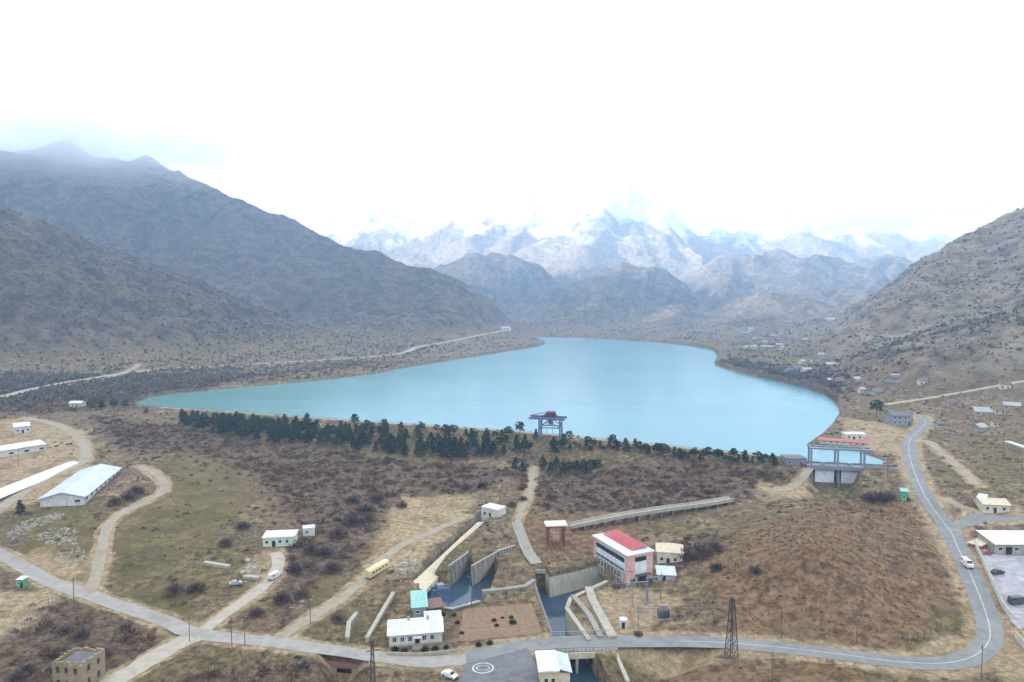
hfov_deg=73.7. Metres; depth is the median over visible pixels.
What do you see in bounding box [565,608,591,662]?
quay wall
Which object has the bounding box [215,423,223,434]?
fir tree
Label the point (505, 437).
pine tree
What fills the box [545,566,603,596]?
bank lining
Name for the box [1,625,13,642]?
wire fence
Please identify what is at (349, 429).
fir tree
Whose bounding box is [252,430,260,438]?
fir tree
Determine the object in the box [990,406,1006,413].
village house
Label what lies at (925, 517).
verge fence
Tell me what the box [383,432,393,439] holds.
pine tree
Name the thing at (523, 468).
fir tree
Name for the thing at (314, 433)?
pine tree
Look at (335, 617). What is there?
bare shrub
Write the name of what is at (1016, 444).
concrete slab
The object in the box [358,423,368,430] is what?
pine tree
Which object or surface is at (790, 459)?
gate cabin
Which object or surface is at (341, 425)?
fir tree
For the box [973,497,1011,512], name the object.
roadside house
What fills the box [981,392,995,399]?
village house
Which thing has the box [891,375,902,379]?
village house
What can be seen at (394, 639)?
window
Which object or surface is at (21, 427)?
farm house
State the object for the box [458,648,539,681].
paved square
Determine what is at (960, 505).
dirt track
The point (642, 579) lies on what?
bare shrub
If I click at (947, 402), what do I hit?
village house
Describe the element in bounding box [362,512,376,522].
bare shrub
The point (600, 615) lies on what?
terrace wall
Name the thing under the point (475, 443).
pine tree
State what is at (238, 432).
pine tree
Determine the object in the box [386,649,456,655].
garden wall
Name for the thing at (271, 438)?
fir tree
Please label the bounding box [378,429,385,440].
fir tree
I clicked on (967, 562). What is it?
minibus
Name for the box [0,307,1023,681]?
scrub
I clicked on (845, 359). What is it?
village house
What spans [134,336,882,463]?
lake water
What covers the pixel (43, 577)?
old road
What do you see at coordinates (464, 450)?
fir tree
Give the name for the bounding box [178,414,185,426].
fir tree
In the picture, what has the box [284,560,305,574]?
bare shrub
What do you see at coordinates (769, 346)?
village house
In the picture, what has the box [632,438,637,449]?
fir tree
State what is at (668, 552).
outbuilding
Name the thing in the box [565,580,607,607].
quay wall
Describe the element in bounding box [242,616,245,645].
utility pole
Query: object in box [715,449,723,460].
pine tree
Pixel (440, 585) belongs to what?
trash rake
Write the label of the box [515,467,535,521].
dirt track
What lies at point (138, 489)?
bare shrub
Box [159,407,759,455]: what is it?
dam crest
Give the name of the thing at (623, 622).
switch cabinet
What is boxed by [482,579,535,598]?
ledge wall
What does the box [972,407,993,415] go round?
village house
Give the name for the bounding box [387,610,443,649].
office building
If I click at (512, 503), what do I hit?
bare shrub
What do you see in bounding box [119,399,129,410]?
pine tree
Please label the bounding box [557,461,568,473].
fir tree
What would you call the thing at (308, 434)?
fir tree
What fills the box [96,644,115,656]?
bare shrub
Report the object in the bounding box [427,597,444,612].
rusty shed
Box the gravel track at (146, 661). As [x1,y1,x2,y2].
[100,632,200,681]
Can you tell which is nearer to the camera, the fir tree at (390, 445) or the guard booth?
the guard booth
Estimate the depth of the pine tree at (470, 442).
386.76 m
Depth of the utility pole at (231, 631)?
185.11 m
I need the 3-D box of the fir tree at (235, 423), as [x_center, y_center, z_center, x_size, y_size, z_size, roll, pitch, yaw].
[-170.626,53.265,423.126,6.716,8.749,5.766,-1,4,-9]
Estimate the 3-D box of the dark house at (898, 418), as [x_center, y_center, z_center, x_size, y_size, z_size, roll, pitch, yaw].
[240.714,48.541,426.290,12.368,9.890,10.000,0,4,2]
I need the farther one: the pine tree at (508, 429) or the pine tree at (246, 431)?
the pine tree at (246, 431)
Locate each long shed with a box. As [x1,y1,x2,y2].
[0,461,78,498]
[37,464,121,506]
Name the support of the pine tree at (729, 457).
on the ground at (618, 244)
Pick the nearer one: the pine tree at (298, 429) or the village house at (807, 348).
the pine tree at (298, 429)
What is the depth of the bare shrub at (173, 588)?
213.89 m
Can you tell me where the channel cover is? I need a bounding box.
[511,522,541,564]
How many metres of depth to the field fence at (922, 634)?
183.61 m
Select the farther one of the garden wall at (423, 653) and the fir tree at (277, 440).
the fir tree at (277, 440)
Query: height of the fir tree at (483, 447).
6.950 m
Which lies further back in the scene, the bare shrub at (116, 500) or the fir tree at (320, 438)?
the fir tree at (320, 438)
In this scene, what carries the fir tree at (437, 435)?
on the ground at (618, 244)
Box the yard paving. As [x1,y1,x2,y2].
[983,554,1023,628]
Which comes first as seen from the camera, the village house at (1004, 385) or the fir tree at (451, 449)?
the fir tree at (451, 449)
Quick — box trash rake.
[430,582,449,606]
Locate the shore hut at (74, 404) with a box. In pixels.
[69,401,86,407]
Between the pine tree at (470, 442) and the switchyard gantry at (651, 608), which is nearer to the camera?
the switchyard gantry at (651, 608)
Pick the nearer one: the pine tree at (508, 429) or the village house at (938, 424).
the pine tree at (508, 429)
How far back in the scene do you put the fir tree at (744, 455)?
337.51 m
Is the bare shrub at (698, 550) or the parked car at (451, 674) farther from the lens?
the bare shrub at (698, 550)
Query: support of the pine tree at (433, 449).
on the ground at (618, 244)
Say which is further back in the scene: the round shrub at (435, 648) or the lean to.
the lean to
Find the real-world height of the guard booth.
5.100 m
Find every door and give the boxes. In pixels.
[58,498,66,505]
[1006,547,1011,553]
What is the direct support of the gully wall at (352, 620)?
on the ground at (618, 244)
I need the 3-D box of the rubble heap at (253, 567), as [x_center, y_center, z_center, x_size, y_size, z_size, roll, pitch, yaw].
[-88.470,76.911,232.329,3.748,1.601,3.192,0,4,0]
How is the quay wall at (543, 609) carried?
on the ground at (618, 244)
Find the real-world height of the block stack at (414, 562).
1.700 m
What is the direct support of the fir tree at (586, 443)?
on the ground at (618, 244)
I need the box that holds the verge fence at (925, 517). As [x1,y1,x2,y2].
[907,482,936,544]
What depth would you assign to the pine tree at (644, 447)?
358.40 m
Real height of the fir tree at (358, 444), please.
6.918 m
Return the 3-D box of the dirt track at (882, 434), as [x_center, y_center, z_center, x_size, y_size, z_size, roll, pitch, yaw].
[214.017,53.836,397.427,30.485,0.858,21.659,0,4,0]
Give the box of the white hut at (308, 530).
[302,524,314,535]
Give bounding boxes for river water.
[427,570,494,606]
[538,588,597,681]
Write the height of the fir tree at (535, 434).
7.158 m
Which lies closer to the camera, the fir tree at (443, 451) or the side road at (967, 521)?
the side road at (967, 521)
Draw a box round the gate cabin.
[780,454,806,464]
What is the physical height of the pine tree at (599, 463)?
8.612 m
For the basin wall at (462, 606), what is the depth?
209.08 m
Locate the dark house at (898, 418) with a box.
[884,411,911,425]
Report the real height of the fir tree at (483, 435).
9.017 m
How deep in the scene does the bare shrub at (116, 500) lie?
280.88 m
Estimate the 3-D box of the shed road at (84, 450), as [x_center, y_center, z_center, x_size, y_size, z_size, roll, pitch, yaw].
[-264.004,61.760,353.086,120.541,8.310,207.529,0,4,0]
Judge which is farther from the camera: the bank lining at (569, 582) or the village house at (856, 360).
the village house at (856, 360)
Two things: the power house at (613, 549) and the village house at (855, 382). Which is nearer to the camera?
the power house at (613, 549)
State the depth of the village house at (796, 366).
689.64 m
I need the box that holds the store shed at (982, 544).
[967,538,986,549]
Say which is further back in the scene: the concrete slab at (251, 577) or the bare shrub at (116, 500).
the bare shrub at (116, 500)
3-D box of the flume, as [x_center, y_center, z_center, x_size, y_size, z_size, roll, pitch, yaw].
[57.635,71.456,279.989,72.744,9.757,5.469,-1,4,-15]
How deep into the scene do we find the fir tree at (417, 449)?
379.65 m
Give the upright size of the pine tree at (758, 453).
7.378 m
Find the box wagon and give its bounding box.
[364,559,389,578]
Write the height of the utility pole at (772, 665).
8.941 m
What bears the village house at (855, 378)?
on the ground at (618, 244)
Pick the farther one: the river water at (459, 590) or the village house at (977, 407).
the village house at (977, 407)
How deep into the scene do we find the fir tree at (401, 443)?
387.34 m
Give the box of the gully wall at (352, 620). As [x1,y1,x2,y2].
[345,612,358,642]
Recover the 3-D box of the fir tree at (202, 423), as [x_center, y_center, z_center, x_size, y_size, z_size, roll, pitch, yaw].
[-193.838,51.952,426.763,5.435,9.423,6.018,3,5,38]
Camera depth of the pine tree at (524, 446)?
376.20 m
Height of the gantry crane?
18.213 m
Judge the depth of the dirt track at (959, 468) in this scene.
325.08 m
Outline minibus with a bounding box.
[960,556,973,567]
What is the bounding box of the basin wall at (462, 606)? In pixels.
[443,598,480,610]
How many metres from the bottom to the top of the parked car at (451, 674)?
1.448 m
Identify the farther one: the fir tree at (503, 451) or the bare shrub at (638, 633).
the fir tree at (503, 451)
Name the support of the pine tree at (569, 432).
on the ground at (618, 244)
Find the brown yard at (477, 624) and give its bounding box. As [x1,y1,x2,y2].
[459,604,540,640]
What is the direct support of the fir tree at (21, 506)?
on the ground at (618, 244)
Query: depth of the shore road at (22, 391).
777.38 m
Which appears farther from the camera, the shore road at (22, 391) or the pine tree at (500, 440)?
the shore road at (22, 391)
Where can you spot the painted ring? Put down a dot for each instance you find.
(482, 665)
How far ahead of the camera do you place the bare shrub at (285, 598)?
208.85 m
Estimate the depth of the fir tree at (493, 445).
383.55 m
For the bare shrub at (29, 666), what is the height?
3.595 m
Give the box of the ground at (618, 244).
[0,140,1023,681]
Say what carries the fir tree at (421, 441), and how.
on the ground at (618, 244)
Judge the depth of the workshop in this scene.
238.49 m
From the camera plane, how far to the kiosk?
282.66 m
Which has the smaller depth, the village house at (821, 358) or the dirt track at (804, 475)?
the dirt track at (804, 475)
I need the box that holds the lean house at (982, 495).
[976,493,987,497]
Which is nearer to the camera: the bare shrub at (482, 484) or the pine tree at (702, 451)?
the bare shrub at (482, 484)
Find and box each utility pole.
[228,617,232,646]
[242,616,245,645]
[468,573,473,607]
[771,651,774,681]
[780,609,782,637]
[981,644,983,677]
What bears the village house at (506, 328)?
on the ground at (618, 244)
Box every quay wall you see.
[534,582,553,635]
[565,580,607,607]
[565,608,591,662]
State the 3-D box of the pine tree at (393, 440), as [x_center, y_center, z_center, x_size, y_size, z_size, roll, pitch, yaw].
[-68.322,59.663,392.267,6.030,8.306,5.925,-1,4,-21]
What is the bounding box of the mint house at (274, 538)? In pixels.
[262,529,298,546]
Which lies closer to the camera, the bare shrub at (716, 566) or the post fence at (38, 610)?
the post fence at (38, 610)
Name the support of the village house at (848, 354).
on the ground at (618, 244)
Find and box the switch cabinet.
[619,617,627,628]
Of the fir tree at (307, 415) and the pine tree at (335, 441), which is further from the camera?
the fir tree at (307, 415)
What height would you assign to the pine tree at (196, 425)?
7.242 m
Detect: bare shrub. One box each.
[4,669,28,681]
[12,662,36,672]
[53,623,73,635]
[70,627,91,640]
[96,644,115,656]
[107,496,124,506]
[118,490,137,500]
[126,484,147,494]
[162,581,185,596]
[185,582,207,593]
[217,537,234,546]
[235,521,250,529]
[248,606,264,618]
[270,591,291,605]
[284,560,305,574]
[290,587,310,599]
[300,542,319,554]
[309,545,335,557]
[320,560,343,573]
[324,524,348,537]
[330,611,343,622]
[340,512,363,526]
[341,495,360,503]
[355,503,375,514]
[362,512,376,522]
[368,492,386,502]
[393,500,408,507]
[459,482,472,489]
[475,481,487,487]
[506,500,516,505]
[519,495,527,500]
[611,582,620,589]
[634,630,642,636]
[638,575,651,583]
[676,546,697,559]
[688,541,713,556]
[704,539,726,551]
[708,562,723,570]
[748,565,762,574]
[858,491,875,501]
[867,491,891,503]
[881,490,896,500]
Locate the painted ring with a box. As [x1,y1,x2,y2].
[472,663,493,672]
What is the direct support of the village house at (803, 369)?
on the ground at (618, 244)
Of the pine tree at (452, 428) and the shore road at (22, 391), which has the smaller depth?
the pine tree at (452, 428)
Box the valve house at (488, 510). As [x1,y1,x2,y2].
[481,503,505,521]
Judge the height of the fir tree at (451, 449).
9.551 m
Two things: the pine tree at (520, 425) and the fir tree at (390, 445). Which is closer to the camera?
the fir tree at (390, 445)
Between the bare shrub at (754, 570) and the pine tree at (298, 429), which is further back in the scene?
the pine tree at (298, 429)
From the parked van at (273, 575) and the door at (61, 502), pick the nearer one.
the parked van at (273, 575)
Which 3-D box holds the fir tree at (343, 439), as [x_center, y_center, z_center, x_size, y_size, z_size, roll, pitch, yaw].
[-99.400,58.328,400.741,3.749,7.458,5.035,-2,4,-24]
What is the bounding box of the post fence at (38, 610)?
[18,595,56,627]
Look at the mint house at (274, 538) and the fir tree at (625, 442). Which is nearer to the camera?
the mint house at (274, 538)
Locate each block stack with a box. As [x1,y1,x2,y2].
[396,568,405,575]
[397,562,407,567]
[410,559,418,565]
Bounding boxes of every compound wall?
[973,539,1012,619]
[1014,631,1023,647]
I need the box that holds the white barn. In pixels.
[0,440,72,457]
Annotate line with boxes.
[692,416,990,663]
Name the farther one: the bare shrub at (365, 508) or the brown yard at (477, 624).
the bare shrub at (365, 508)
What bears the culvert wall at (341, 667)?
on the ground at (618, 244)
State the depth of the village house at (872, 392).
510.62 m
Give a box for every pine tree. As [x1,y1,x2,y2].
[97,400,106,412]
[109,399,119,410]
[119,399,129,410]
[182,416,194,425]
[192,422,201,428]
[203,416,213,424]
[212,412,220,418]
[221,423,231,432]
[230,415,237,423]
[234,429,241,438]
[237,413,245,421]
[242,428,249,439]
[252,416,259,424]
[288,426,299,440]
[297,420,308,433]
[310,430,319,439]
[322,431,331,440]
[327,425,338,437]
[330,438,338,448]
[340,430,352,438]
[349,414,359,422]
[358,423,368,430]
[368,422,376,428]
[375,425,384,433]
[379,419,387,424]
[382,442,387,452]
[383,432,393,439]
[388,438,397,449]
[395,429,404,436]
[415,421,424,431]
[424,442,435,456]
[441,424,448,431]
[449,424,458,436]
[457,451,464,457]
[461,441,470,449]
[465,438,475,452]
[469,430,477,438]
[472,438,479,449]
[494,436,502,449]
[500,434,509,442]
[504,426,514,435]
[515,421,525,436]
[517,440,530,449]
[525,440,532,452]
[559,437,567,449]
[565,431,574,438]
[566,462,574,469]
[584,459,596,474]
[588,438,596,448]
[592,459,602,473]
[606,434,616,445]
[635,441,643,448]
[642,443,649,449]
[652,442,662,450]
[659,443,668,451]
[691,447,699,453]
[699,449,706,459]
[703,447,713,455]
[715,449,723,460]
[725,454,732,460]
[728,448,738,455]
[751,451,764,463]
[870,399,884,417]
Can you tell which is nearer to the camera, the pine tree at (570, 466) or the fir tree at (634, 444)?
the pine tree at (570, 466)
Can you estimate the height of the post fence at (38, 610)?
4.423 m
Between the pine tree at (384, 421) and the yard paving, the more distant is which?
the pine tree at (384, 421)
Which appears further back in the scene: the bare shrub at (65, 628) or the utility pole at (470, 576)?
the utility pole at (470, 576)
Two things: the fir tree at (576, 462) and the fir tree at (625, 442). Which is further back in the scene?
the fir tree at (625, 442)
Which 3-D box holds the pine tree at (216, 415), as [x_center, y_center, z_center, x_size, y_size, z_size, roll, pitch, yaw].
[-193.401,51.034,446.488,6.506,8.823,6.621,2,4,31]
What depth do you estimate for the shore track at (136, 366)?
728.00 m
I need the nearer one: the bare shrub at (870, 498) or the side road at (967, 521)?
the side road at (967, 521)
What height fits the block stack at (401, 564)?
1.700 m
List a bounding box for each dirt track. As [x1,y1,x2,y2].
[83,465,168,593]
[200,552,284,629]
[277,516,466,637]
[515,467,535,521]
[770,467,812,491]
[849,430,909,436]
[913,440,980,483]
[944,498,982,513]
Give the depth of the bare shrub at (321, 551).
242.56 m
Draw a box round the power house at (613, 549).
[592,530,654,585]
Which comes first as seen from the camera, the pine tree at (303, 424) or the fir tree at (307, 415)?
the pine tree at (303, 424)
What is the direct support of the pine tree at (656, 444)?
on the ground at (618, 244)
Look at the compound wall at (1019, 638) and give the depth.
180.86 m
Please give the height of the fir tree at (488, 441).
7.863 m
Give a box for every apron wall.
[447,551,469,584]
[470,550,498,585]
[498,545,514,554]
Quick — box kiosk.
[900,488,908,500]
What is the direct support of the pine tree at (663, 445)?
on the ground at (618, 244)
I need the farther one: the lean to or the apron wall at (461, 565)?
the apron wall at (461, 565)
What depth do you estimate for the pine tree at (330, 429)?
412.76 m
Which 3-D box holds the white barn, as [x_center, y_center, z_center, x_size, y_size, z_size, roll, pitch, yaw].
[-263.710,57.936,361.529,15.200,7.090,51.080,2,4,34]
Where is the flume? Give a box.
[568,496,733,530]
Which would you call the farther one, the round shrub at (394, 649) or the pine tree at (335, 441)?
the pine tree at (335, 441)
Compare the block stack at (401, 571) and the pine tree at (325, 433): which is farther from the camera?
the pine tree at (325, 433)
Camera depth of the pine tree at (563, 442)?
374.98 m
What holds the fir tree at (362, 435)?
on the ground at (618, 244)
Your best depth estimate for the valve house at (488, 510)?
290.87 m
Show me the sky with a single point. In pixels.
(834, 117)
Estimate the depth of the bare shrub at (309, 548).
244.65 m
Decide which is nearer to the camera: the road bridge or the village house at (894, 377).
the road bridge
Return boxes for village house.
[501,326,510,331]
[765,345,773,348]
[791,365,801,369]
[792,353,801,356]
[797,359,805,363]
[800,367,811,372]
[802,347,810,350]
[816,356,825,361]
[825,362,837,366]
[833,378,845,382]
[839,363,846,369]
[841,357,850,362]
[842,353,852,356]
[849,376,860,382]
[851,379,861,385]
[853,358,862,363]
[856,387,865,392]
[864,383,878,388]
[868,388,884,395]
[884,379,900,385]
[885,387,897,393]
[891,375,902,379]
[913,409,920,414]
[915,378,928,384]
[933,421,944,427]
[941,399,957,406]
[971,406,989,413]
[971,423,988,431]
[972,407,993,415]
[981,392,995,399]
[989,419,1001,426]
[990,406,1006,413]
[997,381,1011,389]
[1002,401,1020,408]
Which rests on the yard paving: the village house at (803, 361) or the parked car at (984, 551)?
the parked car at (984, 551)
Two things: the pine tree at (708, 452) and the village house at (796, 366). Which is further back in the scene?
the village house at (796, 366)
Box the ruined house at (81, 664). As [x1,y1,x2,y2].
[52,646,105,681]
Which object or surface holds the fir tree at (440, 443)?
on the ground at (618, 244)
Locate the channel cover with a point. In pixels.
(531, 556)
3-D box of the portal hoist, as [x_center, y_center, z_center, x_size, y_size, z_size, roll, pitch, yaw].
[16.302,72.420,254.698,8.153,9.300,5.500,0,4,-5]
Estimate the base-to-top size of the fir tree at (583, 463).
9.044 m
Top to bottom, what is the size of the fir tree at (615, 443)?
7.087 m
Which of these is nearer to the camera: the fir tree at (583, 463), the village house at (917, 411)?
the fir tree at (583, 463)
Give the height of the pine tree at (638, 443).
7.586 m
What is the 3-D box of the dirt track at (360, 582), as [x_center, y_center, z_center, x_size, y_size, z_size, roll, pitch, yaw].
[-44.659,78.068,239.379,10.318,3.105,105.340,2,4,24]
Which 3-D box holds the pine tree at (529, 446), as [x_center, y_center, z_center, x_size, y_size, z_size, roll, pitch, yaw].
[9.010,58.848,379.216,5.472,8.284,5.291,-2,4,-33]
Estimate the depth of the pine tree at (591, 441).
371.40 m
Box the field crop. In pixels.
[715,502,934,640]
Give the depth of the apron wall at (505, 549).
249.23 m
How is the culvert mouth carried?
on the ground at (618, 244)
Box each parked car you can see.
[229,579,241,585]
[441,669,458,679]
[980,549,992,554]
[990,568,1004,574]
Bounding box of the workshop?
[976,530,1023,554]
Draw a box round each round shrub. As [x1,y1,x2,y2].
[391,646,398,651]
[421,647,428,651]
[431,646,439,650]
[509,619,516,623]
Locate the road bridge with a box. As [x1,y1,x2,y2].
[551,630,629,681]
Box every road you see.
[0,331,499,396]
[0,418,92,511]
[0,548,465,666]
[463,416,1003,669]
[887,380,1023,403]
[936,514,1023,536]
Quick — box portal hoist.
[544,520,567,546]
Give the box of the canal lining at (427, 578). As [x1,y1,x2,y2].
[413,522,482,592]
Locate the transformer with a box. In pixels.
[656,604,670,620]
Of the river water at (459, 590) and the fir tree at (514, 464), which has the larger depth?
the fir tree at (514, 464)
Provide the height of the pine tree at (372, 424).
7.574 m
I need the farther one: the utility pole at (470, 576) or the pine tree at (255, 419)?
the pine tree at (255, 419)
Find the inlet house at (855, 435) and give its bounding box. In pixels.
[841,432,866,439]
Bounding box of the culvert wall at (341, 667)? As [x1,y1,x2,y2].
[327,661,359,673]
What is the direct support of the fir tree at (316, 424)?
on the ground at (618, 244)
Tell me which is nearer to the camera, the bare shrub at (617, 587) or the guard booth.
the guard booth
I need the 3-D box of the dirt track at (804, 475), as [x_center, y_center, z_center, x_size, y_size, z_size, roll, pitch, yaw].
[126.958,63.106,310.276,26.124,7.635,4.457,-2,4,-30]
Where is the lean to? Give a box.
[655,565,676,580]
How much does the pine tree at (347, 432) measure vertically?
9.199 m
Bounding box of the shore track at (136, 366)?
[68,364,139,384]
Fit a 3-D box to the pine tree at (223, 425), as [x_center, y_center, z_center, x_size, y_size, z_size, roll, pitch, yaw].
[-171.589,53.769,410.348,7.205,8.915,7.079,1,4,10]
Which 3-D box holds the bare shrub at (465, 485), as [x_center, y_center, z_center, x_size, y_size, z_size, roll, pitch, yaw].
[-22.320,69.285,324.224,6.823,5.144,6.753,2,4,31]
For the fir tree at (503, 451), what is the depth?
380.90 m
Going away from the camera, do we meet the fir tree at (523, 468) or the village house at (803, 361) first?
the fir tree at (523, 468)
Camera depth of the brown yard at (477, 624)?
200.26 m
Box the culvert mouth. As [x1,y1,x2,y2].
[535,569,545,577]
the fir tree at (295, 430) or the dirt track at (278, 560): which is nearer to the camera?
the dirt track at (278, 560)
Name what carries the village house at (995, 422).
on the ground at (618, 244)
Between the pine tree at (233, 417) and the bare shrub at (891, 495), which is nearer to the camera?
the bare shrub at (891, 495)
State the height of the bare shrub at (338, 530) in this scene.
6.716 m
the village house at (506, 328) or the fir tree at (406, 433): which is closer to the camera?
the fir tree at (406, 433)
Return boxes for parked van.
[267,570,281,579]
[1007,595,1023,604]
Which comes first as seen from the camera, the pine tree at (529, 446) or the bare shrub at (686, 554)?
the bare shrub at (686, 554)
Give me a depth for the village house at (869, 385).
537.75 m
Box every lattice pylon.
[366,640,377,681]
[722,597,739,661]
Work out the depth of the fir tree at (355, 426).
417.87 m
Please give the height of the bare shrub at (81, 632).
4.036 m
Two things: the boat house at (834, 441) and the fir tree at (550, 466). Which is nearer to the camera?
the fir tree at (550, 466)
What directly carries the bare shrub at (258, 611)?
on the ground at (618, 244)
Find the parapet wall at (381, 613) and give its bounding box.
[365,592,394,642]
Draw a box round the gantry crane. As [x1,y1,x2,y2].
[529,411,566,442]
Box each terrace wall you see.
[570,594,603,637]
[585,586,616,638]
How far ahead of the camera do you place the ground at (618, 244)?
422.37 m
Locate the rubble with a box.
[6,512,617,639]
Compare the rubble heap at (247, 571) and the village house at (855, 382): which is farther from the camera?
the village house at (855, 382)
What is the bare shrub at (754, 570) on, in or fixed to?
on the ground at (618, 244)
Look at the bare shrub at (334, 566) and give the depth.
230.82 m
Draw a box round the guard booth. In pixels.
[15,575,28,588]
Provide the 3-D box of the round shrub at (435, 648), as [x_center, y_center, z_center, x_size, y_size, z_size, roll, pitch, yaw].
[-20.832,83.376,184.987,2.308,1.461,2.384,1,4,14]
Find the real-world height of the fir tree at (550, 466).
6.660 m
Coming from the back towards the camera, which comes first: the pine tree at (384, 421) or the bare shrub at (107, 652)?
the pine tree at (384, 421)
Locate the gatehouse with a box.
[535,650,571,681]
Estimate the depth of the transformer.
201.46 m
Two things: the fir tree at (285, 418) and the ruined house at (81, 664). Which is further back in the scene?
the fir tree at (285, 418)
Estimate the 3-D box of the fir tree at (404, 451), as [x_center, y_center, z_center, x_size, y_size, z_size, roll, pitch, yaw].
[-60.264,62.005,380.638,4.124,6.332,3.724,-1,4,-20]
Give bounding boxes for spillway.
[806,445,893,488]
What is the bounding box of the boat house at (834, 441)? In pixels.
[818,437,867,444]
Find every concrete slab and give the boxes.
[202,560,230,568]
[242,574,260,579]
[1004,441,1023,448]
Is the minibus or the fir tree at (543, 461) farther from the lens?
the fir tree at (543, 461)
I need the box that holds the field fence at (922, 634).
[911,620,941,645]
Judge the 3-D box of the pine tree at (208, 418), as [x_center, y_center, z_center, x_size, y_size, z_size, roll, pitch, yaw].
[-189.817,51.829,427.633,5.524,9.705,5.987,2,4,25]
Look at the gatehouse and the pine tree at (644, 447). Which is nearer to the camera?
the gatehouse
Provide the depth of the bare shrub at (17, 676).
169.51 m
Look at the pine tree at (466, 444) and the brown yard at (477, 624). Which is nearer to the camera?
the brown yard at (477, 624)
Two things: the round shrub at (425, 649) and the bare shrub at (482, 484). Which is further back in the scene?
the bare shrub at (482, 484)
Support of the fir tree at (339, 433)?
on the ground at (618, 244)
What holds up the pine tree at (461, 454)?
on the ground at (618, 244)
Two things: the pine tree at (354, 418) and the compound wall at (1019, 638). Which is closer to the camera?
the compound wall at (1019, 638)
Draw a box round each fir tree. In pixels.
[12,500,26,516]
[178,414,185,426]
[196,417,204,428]
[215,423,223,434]
[232,420,240,430]
[240,424,250,438]
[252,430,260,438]
[266,431,274,443]
[274,435,279,443]
[278,428,283,438]
[281,414,290,423]
[288,434,293,443]
[291,427,299,441]
[303,412,311,420]
[304,430,312,442]
[313,419,320,430]
[315,432,324,445]
[335,429,342,438]
[337,420,343,428]
[339,434,344,444]
[346,427,352,439]
[348,437,356,450]
[352,423,358,435]
[353,440,361,449]
[358,431,365,446]
[364,434,371,446]
[366,427,375,437]
[371,441,377,450]
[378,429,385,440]
[386,442,393,452]
[399,438,406,450]
[401,447,407,455]
[403,428,410,439]
[412,425,422,437]
[413,443,424,457]
[419,440,425,452]
[427,432,435,443]
[434,432,439,443]
[435,440,445,453]
[439,444,447,459]
[442,427,453,438]
[445,437,451,451]
[445,445,456,458]
[454,444,461,459]
[462,447,468,458]
[473,444,481,456]
[479,444,485,453]
[481,431,489,439]
[485,437,490,445]
[486,445,495,455]
[491,441,498,451]
[498,444,506,454]
[510,439,519,453]
[511,457,518,471]
[519,461,526,471]
[533,429,537,437]
[538,455,547,468]
[546,462,553,471]
[549,439,559,452]
[552,456,562,470]
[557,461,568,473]
[574,460,580,470]
[579,459,588,474]
[583,439,588,448]
[612,439,619,448]
[621,438,629,450]
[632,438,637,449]
[672,446,676,456]
[676,448,682,458]
[741,450,748,460]
[768,453,776,464]
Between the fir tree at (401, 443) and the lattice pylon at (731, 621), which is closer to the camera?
the lattice pylon at (731, 621)
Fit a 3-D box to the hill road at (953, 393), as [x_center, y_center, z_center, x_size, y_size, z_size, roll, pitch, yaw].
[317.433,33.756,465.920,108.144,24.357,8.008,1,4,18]
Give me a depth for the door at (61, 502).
278.69 m
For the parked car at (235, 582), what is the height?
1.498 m
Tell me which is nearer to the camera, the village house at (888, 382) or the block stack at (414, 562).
the block stack at (414, 562)
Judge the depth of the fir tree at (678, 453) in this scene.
349.74 m
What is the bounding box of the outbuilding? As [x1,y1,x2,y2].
[655,543,683,563]
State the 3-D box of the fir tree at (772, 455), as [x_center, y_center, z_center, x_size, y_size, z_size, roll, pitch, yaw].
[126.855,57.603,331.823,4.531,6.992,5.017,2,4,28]
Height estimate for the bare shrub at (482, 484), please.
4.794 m
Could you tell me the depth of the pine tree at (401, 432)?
406.45 m
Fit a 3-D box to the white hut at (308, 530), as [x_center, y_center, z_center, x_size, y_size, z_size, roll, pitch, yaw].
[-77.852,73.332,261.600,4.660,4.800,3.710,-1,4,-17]
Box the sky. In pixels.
[0,0,1023,235]
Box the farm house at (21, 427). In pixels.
[12,422,30,433]
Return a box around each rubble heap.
[240,569,251,573]
[246,565,256,569]
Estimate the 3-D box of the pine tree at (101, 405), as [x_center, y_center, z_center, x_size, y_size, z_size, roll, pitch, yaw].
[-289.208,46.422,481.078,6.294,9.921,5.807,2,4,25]
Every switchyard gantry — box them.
[614,566,632,597]
[631,578,648,606]
[636,605,655,628]
[646,573,662,601]
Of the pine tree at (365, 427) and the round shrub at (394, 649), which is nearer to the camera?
the round shrub at (394, 649)
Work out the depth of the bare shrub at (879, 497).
282.62 m
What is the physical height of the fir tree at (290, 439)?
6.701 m
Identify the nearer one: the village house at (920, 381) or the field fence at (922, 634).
the field fence at (922, 634)
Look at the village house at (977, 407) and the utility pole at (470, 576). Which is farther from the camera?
the village house at (977, 407)
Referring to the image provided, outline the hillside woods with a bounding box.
[0,186,1023,417]
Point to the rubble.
(34, 524)
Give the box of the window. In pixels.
[392,637,396,642]
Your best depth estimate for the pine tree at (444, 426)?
403.49 m
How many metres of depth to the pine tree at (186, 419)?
427.49 m
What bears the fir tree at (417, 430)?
on the ground at (618, 244)
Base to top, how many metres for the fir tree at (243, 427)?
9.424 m
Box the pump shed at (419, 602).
[410,589,427,617]
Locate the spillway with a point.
(838, 474)
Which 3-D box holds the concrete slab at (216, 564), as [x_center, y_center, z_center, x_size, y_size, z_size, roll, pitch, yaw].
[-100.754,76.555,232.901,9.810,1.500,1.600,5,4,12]
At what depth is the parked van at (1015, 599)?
201.76 m
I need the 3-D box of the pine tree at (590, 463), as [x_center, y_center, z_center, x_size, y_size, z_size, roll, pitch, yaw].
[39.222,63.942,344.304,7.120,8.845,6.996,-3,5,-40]

